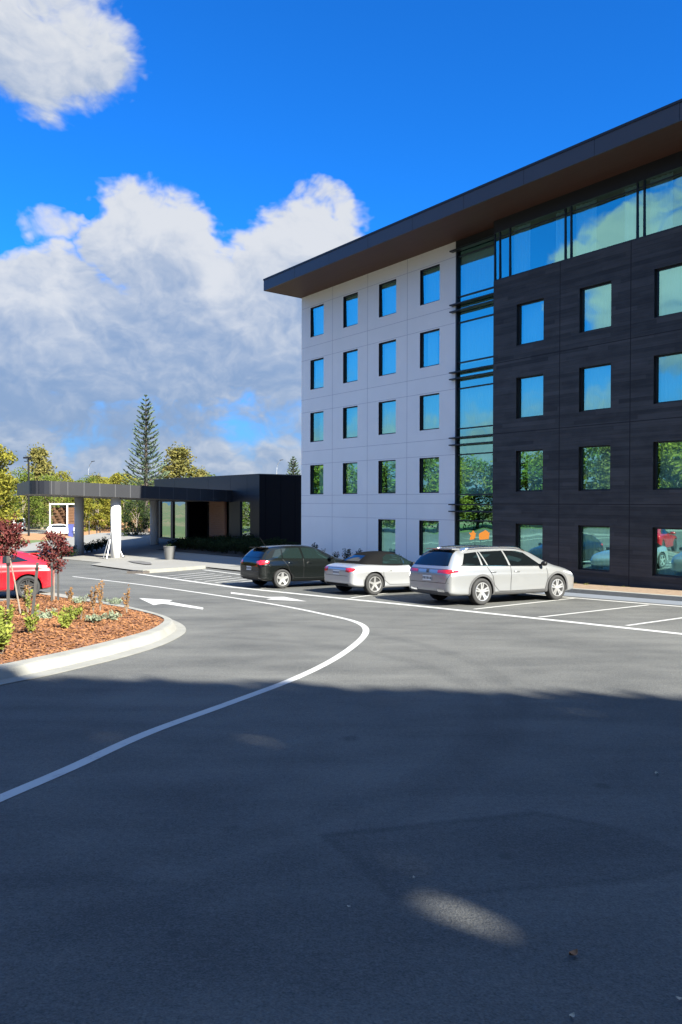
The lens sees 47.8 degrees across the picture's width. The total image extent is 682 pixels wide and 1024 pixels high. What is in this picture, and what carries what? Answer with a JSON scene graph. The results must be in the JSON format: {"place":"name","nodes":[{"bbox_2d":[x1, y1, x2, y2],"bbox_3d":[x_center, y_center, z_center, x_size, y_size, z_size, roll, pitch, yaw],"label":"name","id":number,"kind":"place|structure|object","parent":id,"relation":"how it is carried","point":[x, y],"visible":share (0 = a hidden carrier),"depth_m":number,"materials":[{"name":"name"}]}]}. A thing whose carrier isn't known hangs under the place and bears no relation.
{"place":"outdoors","nodes":[
{"label":"outdoors","id":0,"kind":"place"},
{"bbox_2d":[1,540,47,543],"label":"lawn","id":1,"kind":"structure","parent":0,"point":[32,541],"depth_m":80.03,"materials":[{"name":"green plant"}]},
{"bbox_2d":[23,457,30,535],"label":"street lamp","id":2,"kind":"object","parent":1,"relation":"on","point":[28,458],"visible":0.83,"depth_m":87.91,"materials":[{"name":"black metal"}]},
{"bbox_2d":[3,533,69,539],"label":"mulch bank","id":3,"kind":"structure","parent":1,"relation":"on","point":[34,536],"depth_m":87.00,"materials":[{"name":"brown wood"}]},
{"bbox_2d":[118,395,169,532],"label":"conifer tree","id":4,"kind":"object","parent":1,"relation":"on","point":[146,464],"visible":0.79,"depth_m":75.62,"materials":[{"name":"green plant"}]},
{"bbox_2d":[0,530,73,534],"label":"road","id":5,"kind":"structure","parent":0,"point":[36,531],"depth_m":107.19,"materials":[{"name":"grey asphalt"}]},
{"bbox_2d":[46,524,73,533],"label":"hatchback car","id":6,"kind":"object","parent":5,"relation":"on","point":[56,528],"visible":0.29,"depth_m":95.00,"materials":[{"name":"white paint"}]},
{"bbox_2d":[49,503,73,525],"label":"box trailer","id":7,"kind":"object","parent":5,"relation":"on","point":[63,513],"visible":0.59,"depth_m":96.15,"materials":[{"name":"white paint"}]},
{"bbox_2d":[10,508,148,545],"bbox_3d":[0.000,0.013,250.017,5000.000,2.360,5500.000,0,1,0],"label":"ground","id":8,"kind":"structure","parent":0,"point":[37,528],"depth_m":124.94,"materials":[{"name":"brown soil"}]},
{"bbox_2d":[0,444,25,524],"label":"broadleaf tree","id":9,"kind":"object","parent":8,"relation":"on","point":[7,478],"visible":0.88,"depth_m":91.81,"materials":[{"name":"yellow plant"}]},
{"bbox_2d":[0,467,46,529],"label":"broadleaf tree","id":10,"kind":"object","parent":8,"relation":"on","point":[23,478],"visible":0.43,"depth_m":106.87,"materials":[{"name":"green plant"}]},
{"bbox_2d":[15,442,72,528],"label":"broadleaf tree","id":11,"kind":"object","parent":8,"relation":"on","point":[39,456],"visible":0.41,"depth_m":117.19,"materials":[{"name":"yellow plant"}]},
{"bbox_2d":[25,473,71,528],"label":"broadleaf tree","id":12,"kind":"object","parent":8,"relation":"on","point":[43,508],"visible":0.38,"depth_m":103.28,"materials":[{"name":"green plant"}]},
{"bbox_2d":[45,471,79,504],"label":"broadleaf tree","id":13,"kind":"object","parent":8,"relation":"on","point":[65,476],"visible":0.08,"depth_m":123.87,"materials":[{"name":"green plant"}]},
{"bbox_2d":[68,524,73,536],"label":"wheelie bin","id":14,"kind":"object","parent":8,"relation":"on","point":[70,529],"visible":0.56,"depth_m":88.91,"materials":[{"name":"blue plastic"}]},
{"bbox_2d":[69,475,106,519],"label":"broadleaf tree","id":15,"kind":"object","parent":8,"relation":"on","point":[90,479],"visible":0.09,"depth_m":124.38,"materials":[{"name":"green plant"}]},
{"bbox_2d":[88,472,105,519],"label":"broadleaf tree","id":16,"kind":"object","parent":8,"relation":"on","point":[97,477],"visible":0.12,"depth_m":149.51,"materials":[{"name":"green plant"}]},
{"bbox_2d":[84,479,110,530],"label":"broadleaf tree","id":17,"kind":"object","parent":8,"relation":"on","point":[97,516],"visible":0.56,"depth_m":98.95,"materials":[{"name":"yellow plant"}]},
{"bbox_2d":[84,519,149,534],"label":"mulch bank","id":18,"kind":"structure","parent":8,"relation":"on","point":[107,530],"depth_m":99.74,"materials":[{"name":"brown wood"}]},
{"bbox_2d":[95,473,139,520],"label":"broadleaf tree","id":19,"kind":"object","parent":8,"relation":"on","point":[117,475],"visible":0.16,"depth_m":110.95,"materials":[{"name":"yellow plant"}]},
{"bbox_2d":[121,500,149,535],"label":"shrub","id":20,"kind":"object","parent":8,"relation":"on","point":[144,523],"visible":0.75,"depth_m":69.62,"materials":[{"name":"green plant"}]},
{"bbox_2d":[121,480,150,531],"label":"broadleaf tree","id":21,"kind":"object","parent":8,"relation":"on","point":[134,513],"visible":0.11,"depth_m":95.77,"materials":[{"name":"green plant"}]},
{"bbox_2d":[149,441,201,510],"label":"broadleaf tree","id":22,"kind":"object","parent":8,"relation":"on","point":[179,456],"visible":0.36,"depth_m":117.53,"materials":[{"name":"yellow plant"}]},
{"bbox_2d":[196,465,208,476],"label":"broadleaf tree","id":23,"kind":"object","parent":8,"relation":"on","point":[203,473],"visible":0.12,"depth_m":129.47,"materials":[{"name":"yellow plant"}]},
{"bbox_2d":[287,456,299,474],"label":"conifer tree","id":24,"kind":"object","parent":8,"relation":"on","point":[292,464],"visible":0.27,"depth_m":104.70,"materials":[{"name":"green plant"}]},
{"bbox_2d":[263,99,681,590],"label":"hotel building","id":25,"kind":"structure","parent":8,"relation":"on","point":[496,362],"depth_m":28.35,"materials":[{"name":"white paint"}]},
{"bbox_2d":[311,411,322,441],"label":"window","id":26,"kind":"structure","parent":25,"relation":"in","point":[317,418],"depth_m":39.50,"materials":[{"name":"blue glass"}]},
{"bbox_2d":[311,465,322,493],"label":"window","id":27,"kind":"structure","parent":25,"relation":"in","point":[316,470],"depth_m":39.53,"materials":[{"name":"green glass"}]},
{"bbox_2d":[312,304,323,336],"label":"window","id":28,"kind":"structure","parent":25,"relation":"in","point":[317,312],"depth_m":39.38,"materials":[{"name":"blue glass"}]},
{"bbox_2d":[312,358,323,389],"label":"window","id":29,"kind":"structure","parent":25,"relation":"in","point":[317,365],"depth_m":39.41,"materials":[{"name":"blue glass"}]},
{"bbox_2d":[344,462,356,493],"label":"window","id":30,"kind":"structure","parent":25,"relation":"in","point":[350,469],"depth_m":37.36,"materials":[{"name":"green glass"}]},
{"bbox_2d":[344,349,357,382],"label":"window","id":31,"kind":"structure","parent":25,"relation":"in","point":[351,357],"depth_m":37.26,"materials":[{"name":"blue glass"}]},
{"bbox_2d":[344,406,357,438],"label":"window","id":32,"kind":"structure","parent":25,"relation":"in","point":[350,413],"depth_m":37.33,"materials":[{"name":"blue glass"}]},
{"bbox_2d":[345,293,357,326],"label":"window","id":33,"kind":"structure","parent":25,"relation":"in","point":[351,301],"depth_m":37.20,"materials":[{"name":"blue glass"}]},
{"bbox_2d":[380,519,394,552],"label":"window","id":34,"kind":"structure","parent":25,"relation":"in","point":[387,526],"depth_m":35.22,"materials":[{"name":"teal glass"}]},
{"bbox_2d":[380,280,395,316],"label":"window","id":35,"kind":"structure","parent":25,"relation":"in","point":[387,290],"depth_m":35.08,"materials":[{"name":"blue glass"}]},
{"bbox_2d":[380,340,395,375],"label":"window","id":36,"kind":"structure","parent":25,"relation":"in","point":[387,349],"depth_m":35.10,"materials":[{"name":"blue glass"}]},
{"bbox_2d":[380,400,395,434],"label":"window","id":37,"kind":"structure","parent":25,"relation":"in","point":[388,408],"depth_m":35.13,"materials":[{"name":"blue glass"}]},
{"bbox_2d":[380,460,395,493],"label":"window","id":38,"kind":"structure","parent":25,"relation":"in","point":[387,468],"depth_m":35.15,"materials":[{"name":"green glass"}]},
{"bbox_2d":[421,393,438,430],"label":"window","id":39,"kind":"structure","parent":25,"relation":"in","point":[429,403],"depth_m":32.97,"materials":[{"name":"blue glass"}]},
{"bbox_2d":[421,457,438,492],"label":"window","id":40,"kind":"structure","parent":25,"relation":"in","point":[429,466],"depth_m":32.99,"materials":[{"name":"green glass"}]},
{"bbox_2d":[421,520,438,554],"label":"window","id":41,"kind":"structure","parent":25,"relation":"in","point":[429,529],"depth_m":33.05,"materials":[{"name":"teal glass"}]},
{"bbox_2d":[421,329,439,367],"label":"window","id":42,"kind":"structure","parent":25,"relation":"in","point":[430,340],"depth_m":32.94,"materials":[{"name":"blue glass"}]},
{"bbox_2d":[422,265,439,304],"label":"window","id":43,"kind":"structure","parent":25,"relation":"in","point":[430,276],"depth_m":32.87,"materials":[{"name":"blue glass"}]},
{"bbox_2d":[517,523,541,558],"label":"window","id":44,"kind":"structure","parent":25,"relation":"in","point":[529,536],"depth_m":28.20,"materials":[{"name":"teal glass"}]},
{"bbox_2d":[518,374,542,418],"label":"window","id":45,"kind":"structure","parent":25,"relation":"in","point":[530,389],"depth_m":28.17,"materials":[{"name":"blue glass"}]},
{"bbox_2d":[518,449,542,491],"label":"window","id":46,"kind":"structure","parent":25,"relation":"in","point":[530,462],"depth_m":28.19,"materials":[{"name":"green glass"}]},
{"bbox_2d":[518,299,543,344],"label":"window","id":47,"kind":"structure","parent":25,"relation":"in","point":[531,314],"depth_m":28.12,"materials":[{"name":"blue glass"}]},
{"bbox_2d":[580,445,609,490],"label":"window","id":48,"kind":"structure","parent":25,"relation":"in","point":[595,460],"depth_m":26.02,"materials":[{"name":"green glass"}]},
{"bbox_2d":[580,525,609,571],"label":"window","id":49,"kind":"structure","parent":25,"relation":"in","point":[594,540],"depth_m":26.05,"materials":[{"name":"blue glass"}]},
{"bbox_2d":[581,282,610,332],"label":"window","id":50,"kind":"structure","parent":25,"relation":"in","point":[596,300],"depth_m":25.97,"materials":[{"name":"green glass"}]},
{"bbox_2d":[581,364,610,411],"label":"window","id":51,"kind":"structure","parent":25,"relation":"in","point":[595,380],"depth_m":25.99,"materials":[{"name":"blue glass"}]},
{"bbox_2d":[654,527,681,577],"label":"window","id":52,"kind":"structure","parent":25,"relation":"in","point":[667,541],"depth_m":23.98,"materials":[{"name":"teal glass"}]},
{"bbox_2d":[655,352,681,403],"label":"window","id":53,"kind":"structure","parent":25,"relation":"in","point":[669,366],"depth_m":23.93,"materials":[{"name":"blue glass"}]},
{"bbox_2d":[655,440,681,489],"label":"window","id":54,"kind":"structure","parent":25,"relation":"in","point":[668,454],"depth_m":23.96,"materials":[{"name":"green glass"}]},
{"bbox_2d":[656,264,681,316],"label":"window","id":55,"kind":"structure","parent":25,"relation":"in","point":[668,279],"depth_m":23.91,"materials":[{"name":"green glass"}]},
{"bbox_2d":[0,594,163,663],"bbox_3d":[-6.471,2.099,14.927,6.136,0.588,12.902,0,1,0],"label":"bark mulch","id":56,"kind":"object","parent":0,"point":[53,619],"visible":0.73,"depth_m":13.69,"materials":[{"name":"brown wood"}]},
{"bbox_2d":[0,620,14,653],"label":"shrub","id":57,"kind":"object","parent":56,"relation":"on","point":[5,636],"visible":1,"depth_m":10.88,"materials":[{"name":"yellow plant"}]},
{"bbox_2d":[0,604,15,627],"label":"shrub","id":58,"kind":"object","parent":56,"relation":"on","point":[9,615],"visible":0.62,"depth_m":12.60,"materials":[{"name":"green plant"}]},
{"bbox_2d":[6,556,9,608],"bbox_3d":[-6.067,1.447,14.024,0.067,1.290,0.067,0,1,-23],"label":"tree stake","id":59,"kind":"object","parent":56,"relation":"on","point":[8,577],"visible":0.82,"depth_m":14.00,"materials":[{"name":"black wood"}]},
{"bbox_2d":[0,513,31,612],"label":"young tree","id":60,"kind":"object","parent":56,"relation":"on","point":[9,538],"visible":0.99,"depth_m":15.19,"materials":[{"name":"red plant"}]},
{"bbox_2d":[22,587,32,612],"bbox_3d":[-6.359,1.794,15.573,0.181,0.553,0.220,1,1,31],"label":"shrub","id":61,"kind":"object","parent":56,"relation":"on","point":[27,602],"visible":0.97,"depth_m":15.58,"materials":[{"name":"green plant"}]},
{"bbox_2d":[21,604,39,632],"bbox_3d":[-5.102,1.770,12.649,0.308,0.505,0.285,0,1,-15],"label":"shrub","id":62,"kind":"object","parent":56,"relation":"on","point":[29,622],"visible":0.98,"depth_m":12.60,"materials":[{"name":"green plant"}]},
{"bbox_2d":[31,562,38,614],"bbox_3d":[-5.946,1.532,14.940,0.155,1.100,0.067,0,1,-23],"label":"tree stake","id":63,"kind":"object","parent":56,"relation":"on","point":[35,585],"visible":0.82,"depth_m":14.92,"materials":[{"name":"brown wood"}]},
{"bbox_2d":[36,608,57,619],"bbox_3d":[-5.636,1.961,14.717,0.403,0.264,0.576,0,1,-35],"label":"shrub","id":64,"kind":"object","parent":56,"relation":"on","point":[46,615],"visible":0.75,"depth_m":14.69,"materials":[{"name":"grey plant"}]},
{"bbox_2d":[50,562,52,600],"bbox_3d":[-6.810,1.672,18.112,0.062,0.970,0.062,0,1,-23],"label":"tree stake","id":65,"kind":"object","parent":56,"relation":"on","point":[51,566],"visible":0.82,"depth_m":18.09,"materials":[{"name":"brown wood"}]},
{"bbox_2d":[35,529,73,599],"bbox_3d":[-6.946,1.291,18.614,0.888,1.770,0.802,0,1,-29],"label":"young tree","id":66,"kind":"object","parent":56,"relation":"on","point":[55,538],"visible":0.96,"depth_m":18.52,"materials":[{"name":"red plant"}]},
{"bbox_2d":[57,561,59,599],"bbox_3d":[-6.837,1.696,18.592,0.062,1.030,0.062,0,1,-23],"label":"tree stake","id":67,"kind":"object","parent":56,"relation":"on","point":[57,582],"visible":0.75,"depth_m":18.57,"materials":[{"name":"wood"}]},
{"bbox_2d":[51,609,77,628],"bbox_3d":[-4.756,1.857,13.275,0.322,0.371,0.427,1,1,39],"label":"shrub","id":68,"kind":"object","parent":56,"relation":"on","point":[65,620],"visible":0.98,"depth_m":13.22,"materials":[{"name":"green plant"}]},
{"bbox_2d":[61,603,82,618],"bbox_3d":[-5.040,1.890,14.490,0.352,0.368,0.407,0,1,-43],"label":"shrub","id":69,"kind":"object","parent":56,"relation":"on","point":[69,609],"visible":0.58,"depth_m":14.47,"materials":[{"name":"green plant"}]},
{"bbox_2d":[71,594,89,603],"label":"shrub","id":70,"kind":"object","parent":56,"relation":"on","point":[80,599],"visible":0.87,"depth_m":18.62,"materials":[{"name":"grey plant"}]},
{"bbox_2d":[88,585,97,611],"bbox_3d":[-5.142,1.807,15.956,0.222,0.587,0.190,0,1,0],"label":"shrub","id":71,"kind":"object","parent":56,"relation":"on","point":[92,599],"visible":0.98,"depth_m":15.95,"materials":[{"name":"brown plant"}]},
{"bbox_2d":[85,613,106,622],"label":"shrub","id":72,"kind":"object","parent":56,"relation":"on","point":[94,618],"visible":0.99,"depth_m":14.10,"materials":[{"name":"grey plant"}]},
{"bbox_2d":[97,579,104,610],"bbox_3d":[-5.094,1.785,16.347,0.187,0.724,0.188,0,1,-9],"label":"shrub","id":73,"kind":"object","parent":56,"relation":"on","point":[100,600],"visible":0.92,"depth_m":16.32,"materials":[{"name":"brown plant"}]},
{"bbox_2d":[102,597,122,603],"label":"shrub","id":74,"kind":"object","parent":56,"relation":"on","point":[116,601],"visible":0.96,"depth_m":18.58,"materials":[{"name":"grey plant"}]},
{"bbox_2d":[104,610,121,620],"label":"shrub","id":75,"kind":"object","parent":56,"relation":"on","point":[112,616],"visible":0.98,"depth_m":14.71,"materials":[{"name":"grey plant"}]},
{"bbox_2d":[121,585,129,612],"bbox_3d":[-4.530,1.838,16.228,0.190,0.651,0.187,0,1,0],"label":"shrub","id":76,"kind":"object","parent":56,"relation":"on","point":[125,602],"visible":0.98,"depth_m":16.20,"materials":[{"name":"brown plant"}]},
{"bbox_2d":[9,532,242,567],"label":"forecourt paving","id":77,"kind":"structure","parent":0,"point":[139,547],"depth_m":52.55,"materials":[{"name":"concrete"}]},
{"bbox_2d":[17,480,231,557],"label":"entrance canopy","id":78,"kind":"object","parent":77,"relation":"on","point":[79,492],"visible":0.9,"depth_m":50.49,"materials":[{"name":"grey metal"}]},
{"bbox_2d":[163,543,175,559],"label":"bucket planter","id":79,"kind":"object","parent":77,"relation":"on","point":[169,551],"visible":1,"depth_m":45.78,"materials":[{"name":"grey metal"}]},
{"bbox_2d":[156,546,246,556],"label":"bed soil","id":80,"kind":"structure","parent":77,"relation":"on","point":[224,553],"depth_m":49.40,"materials":[{"name":"brown soil"}]},
{"bbox_2d":[177,537,191,549],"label":"shrub","id":81,"kind":"object","parent":80,"relation":"on","point":[182,544],"visible":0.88,"depth_m":52.49,"materials":[{"name":"green plant"}]},
{"bbox_2d":[206,541,219,551],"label":"shrub","id":82,"kind":"object","parent":80,"relation":"on","point":[215,549],"visible":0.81,"depth_m":49.22,"materials":[{"name":"green plant"}]},
{"bbox_2d":[154,474,300,544],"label":"reception building","id":83,"kind":"structure","parent":77,"relation":"on","point":[265,506],"depth_m":53.45,"materials":[{"name":"grey metal"}]},
{"bbox_2d":[161,501,170,537],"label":"window","id":84,"kind":"structure","parent":83,"relation":"in","point":[165,505],"depth_m":63.04,"materials":[{"name":"clear glass"}]},
{"bbox_2d":[173,502,184,538],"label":"window","id":85,"kind":"structure","parent":83,"relation":"in","point":[178,507],"depth_m":61.25,"materials":[{"name":"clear glass"}]},
{"bbox_2d":[207,503,210,535],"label":"door","id":86,"kind":"structure","parent":83,"relation":"in","point":[208,517],"depth_m":60.33,"materials":[{"name":"grey metal"}]},
{"bbox_2d":[241,501,249,537],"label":"window","id":87,"kind":"structure","parent":83,"relation":"in","point":[245,505],"depth_m":53.02,"materials":[{"name":"clear glass"}]},
{"bbox_2d":[91,559,239,569],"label":"footpath slab","id":88,"kind":"structure","parent":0,"point":[125,564],"depth_m":39.89,"materials":[{"name":"concrete"}]},
{"bbox_2d":[0,559,681,1023],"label":"car park asphalt","id":89,"kind":"object","parent":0,"point":[502,793],"visible":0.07,"depth_m":5.20,"materials":[{"name":"grey asphalt"}]},
{"bbox_2d":[0,550,50,597],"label":"hatchback car","id":90,"kind":"object","parent":89,"relation":"on","point":[23,564],"visible":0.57,"depth_m":21.35,"materials":[{"name":"red paint"}]},
{"bbox_2d":[0,591,185,684],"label":"kerb","id":91,"kind":"structure","parent":89,"relation":"on","point":[167,630],"depth_m":11.54,"materials":[{"name":"concrete"}]},
{"bbox_2d":[127,570,149,573],"bbox_3d":[-8.898,2.633,33.746,0.840,0.122,0.500,0,1,20],"label":"kerb","id":92,"kind":"object","parent":89,"relation":"on","point":[137,572],"visible":0.99,"depth_m":33.54,"materials":[{"name":"concrete"}]},
{"bbox_2d":[140,598,202,608],"bbox_3d":[-4.546,2.387,20.087,0.869,0.105,3.809,0,1,-31],"label":"arrow marking","id":93,"kind":"object","parent":89,"relation":"on","point":[155,601],"visible":1,"depth_m":20.32,"materials":[{"name":"white paint"}]},
{"bbox_2d":[138,565,205,572],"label":"nib kerb","id":94,"kind":"structure","parent":89,"relation":"on","point":[176,569],"depth_m":35.62,"materials":[{"name":"concrete"}]},
{"bbox_2d":[0,576,368,801],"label":"lane marking","id":95,"kind":"object","parent":89,"relation":"on","point":[78,764],"visible":1,"depth_m":7.75,"materials":[{"name":"white paint"}]},
{"bbox_2d":[231,592,301,600],"bbox_3d":[-2.210,2.444,22.264,0.832,0.106,3.915,0,1,-33],"label":"arrow marking","id":96,"kind":"object","parent":89,"relation":"on","point":[282,598],"visible":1,"depth_m":21.90,"materials":[{"name":"white paint"}]},
{"bbox_2d":[240,538,342,587],"bbox_3d":[-1.290,1.712,26.747,4.226,1.674,2.039,1,-2,-33],"label":"hatchback car","id":97,"kind":"object","parent":89,"relation":"on","point":[280,566],"visible":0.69,"depth_m":25.62,"materials":[{"name":"black paint"}]},
{"bbox_2d":[324,551,414,594],"bbox_3d":[1.556,1.860,24.205,4.051,1.274,1.957,1,-2,-33],"label":"roadster car","id":98,"kind":"object","parent":89,"relation":"on","point":[373,572],"visible":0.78,"depth_m":23.12,"materials":[{"name":"silver metal"}]},
{"bbox_2d":[140,574,681,634],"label":"bay edge marking","id":99,"kind":"object","parent":89,"relation":"on","point":[437,607],"visible":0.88,"depth_m":18.73,"materials":[{"name":"white paint"}]},
{"bbox_2d":[409,545,573,604],"bbox_3d":[4.263,1.680,21.322,4.817,1.515,2.113,1,-2,-33],"label":"estate car","id":100,"kind":"object","parent":89,"relation":"on","point":[479,574],"visible":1,"depth_m":20.26,"materials":[{"name":"silver metal"}]},
{"bbox_2d":[476,598,573,608],"bbox_3d":[4.957,2.418,20.396,4.576,0.110,0.100,0,1,-42],"label":"bay marking","id":101,"kind":"object","parent":89,"relation":"on","point":[524,603],"visible":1,"depth_m":20.31,"materials":[{"name":"white paint"}]},
{"bbox_2d":[541,605,645,616],"bbox_3d":[6.208,2.380,18.586,4.614,0.103,0.100,0,1,-39],"label":"bay marking","id":102,"kind":"object","parent":89,"relation":"on","point":[594,610],"visible":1,"depth_m":18.58,"materials":[{"name":"white paint"}]},
{"bbox_2d":[526,593,681,606],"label":"bay head marking","id":103,"kind":"object","parent":89,"relation":"on","point":[616,601],"visible":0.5,"depth_m":20.95,"materials":[{"name":"white paint"}]},
{"bbox_2d":[538,592,681,604],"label":"gutter path","id":104,"kind":"structure","parent":89,"relation":"on","point":[625,598],"depth_m":21.85,"materials":[{"name":"grey concrete"}]},
{"bbox_2d":[565,588,681,600],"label":"hotel kerb","id":105,"kind":"structure","parent":89,"relation":"on","point":[630,594],"depth_m":22.39,"materials":[{"name":"concrete"}]},
{"bbox_2d":[627,617,681,625],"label":"bay marking","id":106,"kind":"object","parent":89,"relation":"on","point":[653,621],"visible":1,"depth_m":16.37,"materials":[{"name":"white paint"}]},
{"bbox_2d":[0,0,681,496],"label":"sky","id":107,"kind":"structure","parent":0,"point":[161,161],"materials":[{"name":"blue"}]},
{"bbox_2d":[573,584,681,595],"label":"garden soil","id":108,"kind":"structure","parent":0,"point":[637,590],"depth_m":23.51,"materials":[{"name":"brown soil"}]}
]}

